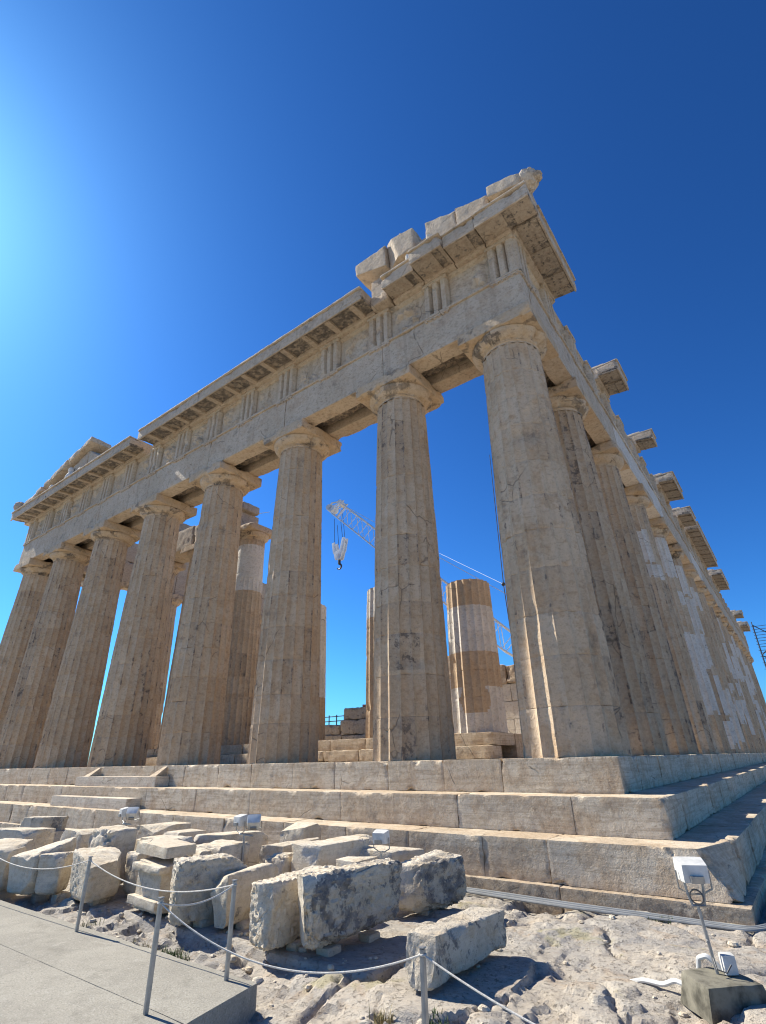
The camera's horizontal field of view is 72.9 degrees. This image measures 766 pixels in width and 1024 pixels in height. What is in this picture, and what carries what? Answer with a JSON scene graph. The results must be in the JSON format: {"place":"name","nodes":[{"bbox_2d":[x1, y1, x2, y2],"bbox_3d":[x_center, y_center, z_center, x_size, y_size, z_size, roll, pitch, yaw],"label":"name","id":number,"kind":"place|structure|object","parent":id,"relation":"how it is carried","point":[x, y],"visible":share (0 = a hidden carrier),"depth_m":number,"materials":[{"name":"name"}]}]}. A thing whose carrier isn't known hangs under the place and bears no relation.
{"place":"outdoors","nodes":[
{"label":"outdoors","id":0,"kind":"place"},
{"bbox_2d":[60,828,94,875],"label":"flat marble block","id":1,"kind":"object","parent":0,"point":[82,836],"depth_m":9.62,"materials":[{"name":"beige stone"}]},
{"bbox_2d":[0,900,256,1023],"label":"path","id":2,"kind":"structure","parent":0,"point":[53,970],"depth_m":4.59,"materials":[{"name":"concrete"}]},
{"bbox_2d":[75,856,92,931],"bbox_3d":[-3.577,4.554,6.202,0.056,0.742,0.056,-19,-31,32],"label":"rope post","id":3,"kind":"object","parent":2,"relation":"on","point":[89,860],"visible":1,"depth_m":6.19,"materials":[{"name":"metal"}]},
{"bbox_2d":[0,858,87,869],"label":"barrier rope","id":4,"kind":"object","parent":3,"relation":"attached to","point":[46,868],"visible":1,"depth_m":6.85,"materials":[{"name":"grey fabric"}]},
{"bbox_2d":[91,861,231,892],"bbox_3d":[-2.491,3.959,5.586,2.722,0.172,0.012,-19,-31,32],"label":"barrier rope","id":5,"kind":"object","parent":3,"relation":"attached to","point":[158,889],"visible":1,"depth_m":5.44,"materials":[{"name":"grey fabric"}]},
{"bbox_2d":[143,896,164,1014],"bbox_3d":[-1.838,3.538,4.160,0.056,0.742,0.056,-19,-31,32],"label":"rope post","id":6,"kind":"object","parent":2,"relation":"on","point":[152,959],"visible":1,"depth_m":4.14,"materials":[{"name":"metal"}]},
{"bbox_2d":[164,886,232,905],"bbox_3d":[-1.622,3.412,4.584,0.012,0.082,0.795,-17,-30,30],"label":"barrier rope","id":7,"kind":"object","parent":6,"relation":"attached to","point":[198,902],"visible":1,"depth_m":4.56,"materials":[{"name":"grey fabric"}]},
{"bbox_2d":[161,904,419,973],"bbox_3d":[-0.792,3.142,3.795,2.330,0.309,0.012,-13,-28,22],"label":"barrier rope","id":8,"kind":"object","parent":6,"relation":"attached to","point":[279,968],"visible":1,"depth_m":3.68,"materials":[{"name":"grey fabric"}]},
{"bbox_2d":[224,879,237,980],"bbox_3d":[-1.396,3.814,4.755,0.056,0.742,0.056,-19,-31,32],"label":"rope post","id":9,"kind":"object","parent":2,"relation":"on","point":[230,932],"visible":1,"depth_m":4.74,"materials":[{"name":"metal"}]},
{"bbox_2d":[134,822,190,849],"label":"flat marble block","id":10,"kind":"object","parent":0,"point":[147,830],"depth_m":10.14,"materials":[{"name":"beige stone"}]},
{"bbox_2d":[140,835,194,842],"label":"marble block","id":11,"kind":"object","parent":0,"point":[188,839],"depth_m":8.78,"materials":[{"name":"beige stone"}]},
{"bbox_2d":[163,829,205,839],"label":"flat marble block","id":12,"kind":"object","parent":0,"point":[192,833],"depth_m":9.71,"materials":[{"name":"beige stone"}]},
{"bbox_2d":[196,839,249,864],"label":"marble block","id":13,"kind":"object","parent":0,"point":[232,847],"depth_m":8.08,"materials":[{"name":"beige stone"}]},
{"bbox_2d":[194,831,267,866],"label":"marble block","id":14,"kind":"object","parent":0,"point":[257,840],"depth_m":9.07,"materials":[{"name":"beige stone"}]},
{"bbox_2d":[264,852,292,875],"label":"marble block","id":15,"kind":"object","parent":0,"point":[282,861],"depth_m":7.61,"materials":[{"name":"beige stone"}]},
{"bbox_2d":[259,837,319,863],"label":"marble block","id":16,"kind":"object","parent":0,"point":[271,849],"depth_m":8.30,"materials":[{"name":"beige stone"}]},
{"bbox_2d":[280,821,320,842],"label":"marble block","id":17,"kind":"object","parent":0,"point":[299,831],"depth_m":9.09,"materials":[{"name":"beige stone"}]},
{"bbox_2d":[336,856,377,865],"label":"flat marble block","id":18,"kind":"object","parent":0,"point":[347,860],"depth_m":7.18,"materials":[{"name":"beige stone"}]},
{"bbox_2d":[351,834,376,844],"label":"flat marble block","id":19,"kind":"object","parent":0,"point":[369,837],"depth_m":8.60,"materials":[{"name":"beige stone"}]},
{"bbox_2d":[0,0,765,763],"label":"sky","id":20,"kind":"structure","parent":0,"point":[185,185],"materials":[{"name":"blue"}]},
{"bbox_2d":[5,879,765,1023],"bbox_3d":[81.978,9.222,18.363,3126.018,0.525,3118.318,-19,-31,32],"label":"ground","id":21,"kind":"structure","parent":0,"point":[526,973],"depth_m":5.01,"materials":[{"name":"stone"}]},
{"bbox_2d":[0,890,13,900],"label":"support stone","id":22,"kind":"object","parent":21,"relation":"on","point":[4,895],"visible":0.3,"depth_m":8.37,"materials":[{"name":"stone"}]},
{"bbox_2d":[0,838,34,890],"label":"marble block","id":23,"kind":"object","parent":21,"relation":"on","point":[10,848],"depth_m":8.47,"materials":[{"name":"beige stone"}]},
{"bbox_2d":[0,827,55,848],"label":"marble block","id":24,"kind":"object","parent":21,"relation":"on","point":[42,836],"depth_m":9.93,"materials":[{"name":"beige stone"}]},
{"bbox_2d":[31,893,49,903],"bbox_3d":[-5.388,6.047,8.164,0.176,0.192,0.224,-19,-31,32],"label":"support stone","id":25,"kind":"object","parent":21,"relation":"on","point":[35,897],"visible":0.49,"depth_m":8.09,"materials":[{"name":"stone"}]},
{"bbox_2d":[7,837,75,894],"bbox_3d":[-5.490,5.674,8.336,0.643,0.702,0.752,-11,-27,20],"label":"marble block","id":26,"kind":"object","parent":21,"relation":"on","point":[21,881],"depth_m":8.06,"materials":[{"name":"beige stone"}]},
{"bbox_2d":[50,892,70,903],"bbox_3d":[-4.918,5.890,7.915,0.169,0.138,0.217,-19,-31,32],"label":"support stone","id":27,"kind":"object","parent":21,"relation":"on","point":[59,896],"visible":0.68,"depth_m":7.86,"materials":[{"name":"stone"}]},
{"bbox_2d":[35,851,73,894],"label":"marble block","id":28,"kind":"object","parent":27,"relation":"on","point":[51,881],"depth_m":7.94,"materials":[{"name":"beige stone"}]},
{"bbox_2d":[53,828,71,842],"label":"marble block","id":29,"kind":"object","parent":21,"relation":"on","point":[58,834],"depth_m":11.42,"materials":[{"name":"beige stone"}]},
{"bbox_2d":[19,816,68,830],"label":"marble block","id":30,"kind":"object","parent":29,"relation":"on","point":[58,822],"depth_m":11.60,"materials":[{"name":"grey stone"}]},
{"bbox_2d":[82,918,104,931],"bbox_3d":[-3.812,5.321,6.513,0.688,0.298,0.619,-19,-31,32],"label":"grass tuft","id":31,"kind":"object","parent":21,"relation":"on","point":[83,924],"visible":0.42,"depth_m":6.60,"materials":[{"name":"green plant"}]},
{"bbox_2d":[70,845,120,902],"bbox_3d":[-4.324,5.436,7.829,0.616,0.613,1.152,21,-33,-38],"label":"marble block","id":32,"kind":"object","parent":21,"relation":"on","point":[101,884],"depth_m":7.60,"materials":[{"name":"beige stone"}]},
{"bbox_2d":[87,898,106,905],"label":"support stone","id":33,"kind":"object","parent":21,"relation":"on","point":[93,903],"visible":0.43,"depth_m":7.54,"materials":[{"name":"stone"}]},
{"bbox_2d":[88,825,137,883],"bbox_3d":[-4.577,5.735,8.656,0.871,0.838,0.676,-19,-31,32],"label":"marble boulder","id":34,"kind":"object","parent":21,"relation":"on","point":[122,838],"visible":0.6,"depth_m":8.54,"materials":[{"name":"beige stone"}]},
{"bbox_2d":[118,807,139,825],"bbox_3d":[-4.880,6.220,9.803,0.548,1.145,0.289,-19,-31,32],"label":"floodlight","id":35,"kind":"object","parent":21,"relation":"on","point":[131,813],"visible":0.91,"depth_m":9.92,"materials":[{"name":"metal"}]},
{"bbox_2d":[123,851,153,894],"bbox_3d":[-3.751,5.584,8.042,0.434,0.579,0.411,-19,-31,32],"label":"marble boulder","id":36,"kind":"object","parent":21,"relation":"on","point":[130,875],"visible":0.37,"depth_m":7.91,"materials":[{"name":"beige stone"}]},
{"bbox_2d":[133,938,165,951],"bbox_3d":[-2.682,4.937,5.785,0.728,0.294,0.460,-8,-26,14],"label":"grass tuft","id":37,"kind":"object","parent":21,"relation":"on","point":[134,940],"visible":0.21,"depth_m":5.92,"materials":[{"name":"green plant"}]},
{"bbox_2d":[127,856,190,913],"bbox_3d":[-3.034,5.152,7.205,0.819,0.573,0.630,-23,-33,38],"label":"carved block","id":38,"kind":"object","parent":21,"relation":"on","point":[154,872],"depth_m":6.99,"materials":[{"name":"stone"}]},
{"bbox_2d":[136,837,195,858],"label":"flat marble block","id":39,"kind":"object","parent":38,"relation":"on","point":[165,847],"depth_m":7.31,"materials":[{"name":"beige stone"}]},
{"bbox_2d":[157,943,190,960],"bbox_3d":[-2.312,4.865,5.602,0.846,0.259,0.561,-19,-31,32],"label":"grass tuft","id":40,"kind":"object","parent":21,"relation":"on","point":[174,954],"visible":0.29,"depth_m":5.66,"materials":[{"name":"green plant"}]},
{"bbox_2d":[193,847,211,855],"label":"marble boulder","id":41,"kind":"object","parent":21,"relation":"on","point":[202,851],"visible":0.14,"depth_m":7.83,"materials":[{"name":"beige stone"}]},
{"bbox_2d":[193,919,213,927],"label":"support stone","id":42,"kind":"object","parent":21,"relation":"on","point":[203,923],"visible":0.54,"depth_m":6.39,"materials":[{"name":"stone"}]},
{"bbox_2d":[168,853,247,925],"bbox_3d":[-2.240,4.836,6.714,1.028,0.679,0.376,18,-32,-35],"label":"marble block","id":43,"kind":"object","parent":42,"relation":"on","point":[199,872],"depth_m":6.49,"materials":[{"name":"beige stone"}]},
{"bbox_2d":[235,918,249,929],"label":"support stone","id":44,"kind":"object","parent":21,"relation":"on","point":[242,924],"visible":0.51,"depth_m":6.24,"materials":[{"name":"stone"}]},
{"bbox_2d":[210,863,277,928],"bbox_3d":[-1.751,4.846,6.612,0.371,0.558,0.982,-16,-29,28],"label":"marble block","id":45,"kind":"object","parent":21,"relation":"on","point":[246,877],"depth_m":6.34,"materials":[{"name":"beige stone"}]},
{"bbox_2d":[233,814,261,861],"bbox_3d":[-2.140,5.333,8.063,0.581,1.122,0.295,-19,-31,32],"label":"floodlight","id":46,"kind":"object","parent":21,"relation":"on","point":[252,821],"visible":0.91,"depth_m":8.16,"materials":[{"name":"metal"}]},
{"bbox_2d":[249,865,338,950],"bbox_3d":[-0.980,4.476,5.937,0.430,0.605,1.259,-19,-31,32],"label":"marble block","id":47,"kind":"object","parent":21,"relation":"on","point":[274,917],"depth_m":5.55,"materials":[{"name":"beige stone"}]},
{"bbox_2d":[286,938,302,950],"bbox_3d":[-0.913,4.669,5.588,0.170,0.099,0.218,-19,-31,32],"label":"support stone","id":48,"kind":"object","parent":21,"relation":"on","point":[295,944],"visible":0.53,"depth_m":5.52,"materials":[{"name":"stone"}]},
{"bbox_2d":[316,943,340,956],"bbox_3d":[-0.565,4.579,5.411,0.174,0.104,0.225,-19,-31,32],"label":"support stone","id":49,"kind":"object","parent":21,"relation":"on","point":[330,950],"visible":0.69,"depth_m":5.36,"materials":[{"name":"stone"}]},
{"bbox_2d":[297,858,401,950],"bbox_3d":[-0.366,4.307,5.748,1.394,0.673,0.403,18,-32,-34],"label":"marble block","id":50,"kind":"object","parent":49,"relation":"on","point":[337,904],"depth_m":5.57,"materials":[{"name":"grey stone"}]},
{"bbox_2d":[291,836,368,871],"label":"marble block","id":51,"kind":"object","parent":21,"relation":"on","point":[328,852],"depth_m":7.59,"materials":[{"name":"beige stone"}]},
{"bbox_2d":[358,929,379,942],"bbox_3d":[-0.150,4.757,5.811,0.171,0.097,0.223,-19,-31,32],"label":"support stone","id":52,"kind":"object","parent":21,"relation":"on","point":[369,936],"visible":0.91,"depth_m":5.76,"materials":[{"name":"stone"}]},
{"bbox_2d":[372,829,389,859],"bbox_3d":[-0.027,4.887,7.042,0.259,0.981,0.200,-19,-31,32],"label":"floodlight","id":53,"kind":"object","parent":21,"relation":"on","point":[380,836],"visible":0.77,"depth_m":7.16,"materials":[{"name":"metal"}]},
{"bbox_2d":[369,1003,393,1023],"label":"grass tuft","id":54,"kind":"object","parent":21,"relation":"on","point":[379,1018],"visible":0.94,"depth_m":4.10,"materials":[{"name":"plant"}]},
{"bbox_2d":[0,167,765,925],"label":"marble temple","id":55,"kind":"structure","parent":21,"relation":"on","point":[600,741],"depth_m":15.42,"materials":[{"name":"beige stone"}]},
{"bbox_2d":[65,467,80,476],"bbox_3d":[-16.507,-2.065,27.898,1.864,1.157,0.548,-19,-31,32],"label":"reclining figure sculpture","id":56,"kind":"object","parent":55,"relation":"on","point":[70,470],"visible":0.29,"depth_m":28.21,"materials":[{"name":"stone"}]},
{"bbox_2d":[50,795,140,809],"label":"stair block","id":57,"kind":"structure","parent":55,"relation":"on","point":[115,803],"depth_m":15.04,"materials":[{"name":"stone"}]},
{"bbox_2d":[75,776,168,786],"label":"stair block","id":58,"kind":"structure","parent":55,"relation":"on","point":[138,781],"depth_m":15.67,"materials":[{"name":"stone"}]},
{"bbox_2d":[84,768,100,776],"bbox_3d":[-9.671,8.668,17.289,0.342,0.260,0.384,-19,-31,32],"label":"stone wedge","id":59,"kind":"object","parent":58,"relation":"on","point":[96,772],"visible":0.98,"depth_m":17.23,"materials":[{"name":"stone"}]},
{"bbox_2d":[150,766,167,775],"bbox_3d":[-6.590,7.618,15.233,0.341,0.258,0.378,-19,-31,32],"label":"stone wedge","id":60,"kind":"object","parent":58,"relation":"on","point":[162,771],"visible":0.91,"depth_m":15.19,"materials":[{"name":"stone"}]},
{"bbox_2d":[325,715,343,724],"bbox_3d":[-3.486,15.246,35.858,2.300,2.250,0.080,-19,-31,32],"label":"steel railing","id":61,"kind":"object","parent":55,"relation":"on","point":[336,716],"visible":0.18,"depth_m":36.20,"materials":[{"name":"silver metal"}]},
{"bbox_2d":[325,735,344,739],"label":"rubble block","id":62,"kind":"structure","parent":55,"relation":"on","point":[333,737],"depth_m":33.74,"materials":[{"name":"stone"}]},
{"bbox_2d":[325,725,340,735],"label":"rubble block","id":63,"kind":"structure","parent":62,"relation":"on","point":[332,730],"depth_m":34.11,"materials":[{"name":"stone"}]},
{"bbox_2d":[342,734,364,738],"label":"rubble block","id":64,"kind":"structure","parent":55,"relation":"on","point":[353,736],"depth_m":32.68,"materials":[{"name":"stone"}]},
{"bbox_2d":[340,719,365,734],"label":"rubble block","id":65,"kind":"structure","parent":64,"relation":"on","point":[352,727],"depth_m":33.07,"materials":[{"name":"stone"}]},
{"bbox_2d":[344,707,365,719],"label":"rubble block","id":66,"kind":"structure","parent":65,"relation":"on","point":[357,713],"depth_m":33.45,"materials":[{"name":"stone"}]},
{"bbox_2d":[326,499,512,656],"bbox_3d":[3.548,5.803,33.235,15.592,16.744,3.667,-14,-28,24],"label":"lattice crane","id":67,"kind":"object","parent":55,"relation":"on","point":[338,553],"visible":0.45,"depth_m":36.76,"materials":[{"name":"white paint"}]},
{"bbox_2d":[454,455,509,626],"bbox_3d":[4.918,4.900,29.159,0.246,14.801,7.284,8,-27,-18],"label":"lightning mast","id":68,"kind":"object","parent":55,"relation":"on","point":[503,584],"visible":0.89,"depth_m":27.00,"materials":[{"name":"metal"}]},
{"bbox_2d":[418,945,428,1023],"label":"rope post","id":69,"kind":"object","parent":21,"relation":"on","point":[422,954],"visible":1,"depth_m":3.29,"materials":[{"name":"metal"}]},
{"bbox_2d":[425,956,534,1023],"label":"barrier rope","id":70,"kind":"object","parent":69,"relation":"attached to","point":[481,993],"visible":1,"depth_m":3.06,"materials":[{"name":"grey fabric"}]},
{"bbox_2d":[418,910,433,915],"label":"support stone","id":71,"kind":"object","parent":21,"relation":"on","point":[426,913],"visible":0.34,"depth_m":6.60,"materials":[{"name":"stone"}]},
{"bbox_2d":[398,849,466,913],"bbox_3d":[0.537,4.856,6.811,1.029,0.628,0.550,15,-30,-31],"label":"marble boulder","id":72,"kind":"object","parent":21,"relation":"on","point":[435,879],"visible":0.81,"depth_m":6.68,"materials":[{"name":"grey stone"}]},
{"bbox_2d":[429,1007,448,1023],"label":"grass tuft","id":73,"kind":"object","parent":21,"relation":"on","point":[434,1013],"visible":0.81,"depth_m":4.02,"materials":[{"name":"green plant"}]},
{"bbox_2d":[405,906,506,990],"bbox_3d":[0.718,4.086,4.926,0.309,0.372,1.358,-20,-32,35],"label":"marble block","id":74,"kind":"object","parent":21,"relation":"on","point":[463,940],"depth_m":4.74,"materials":[{"name":"beige stone"}]},
{"bbox_2d":[466,889,765,928],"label":"conduit","id":75,"kind":"object","parent":21,"relation":"on","point":[520,897],"visible":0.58,"depth_m":6.51,"materials":[{"name":"grey plastic"}]},
{"bbox_2d":[466,887,765,926],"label":"conduit","id":76,"kind":"object","parent":21,"relation":"on","point":[608,907],"visible":0.57,"depth_m":6.58,"materials":[{"name":"grey plastic"}]},
{"bbox_2d":[467,890,765,932],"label":"conduit","id":77,"kind":"object","parent":21,"relation":"on","point":[753,930],"visible":0.79,"depth_m":6.36,"materials":[{"name":"grey plastic"}]},
{"bbox_2d":[630,977,681,986],"bbox_3d":[2.414,4.146,4.551,0.056,0.180,0.690,13,-29,-28],"label":"conduit","id":78,"kind":"object","parent":21,"relation":"on","point":[669,982],"visible":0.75,"depth_m":4.54,"materials":[{"name":"white plastic"}]},
{"bbox_2d":[673,856,765,1023],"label":"floodlight","id":79,"kind":"object","parent":21,"relation":"on","point":[713,994],"visible":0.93,"depth_m":4.21,"materials":[{"name":"metal"}]},
{"bbox_2d":[696,953,721,969],"bbox_3d":[2.777,3.851,4.431,0.059,0.132,0.228,20,-33,-37],"label":"conduit","id":80,"kind":"object","parent":79,"relation":"attached to","point":[702,956],"visible":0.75,"depth_m":4.45,"materials":[{"name":"white plastic"}]},
{"bbox_2d":[751,622,765,666],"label":"scaffold tower","id":81,"kind":"structure","parent":21,"relation":"on","point":[756,638],"depth_m":65.91,"materials":[{"name":"metal"}]},
{"bbox_2d":[359,845,423,861],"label":"marble block","id":82,"kind":"object","parent":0,"point":[401,854],"depth_m":7.78,"materials":[{"name":"beige stone"}]}
]}

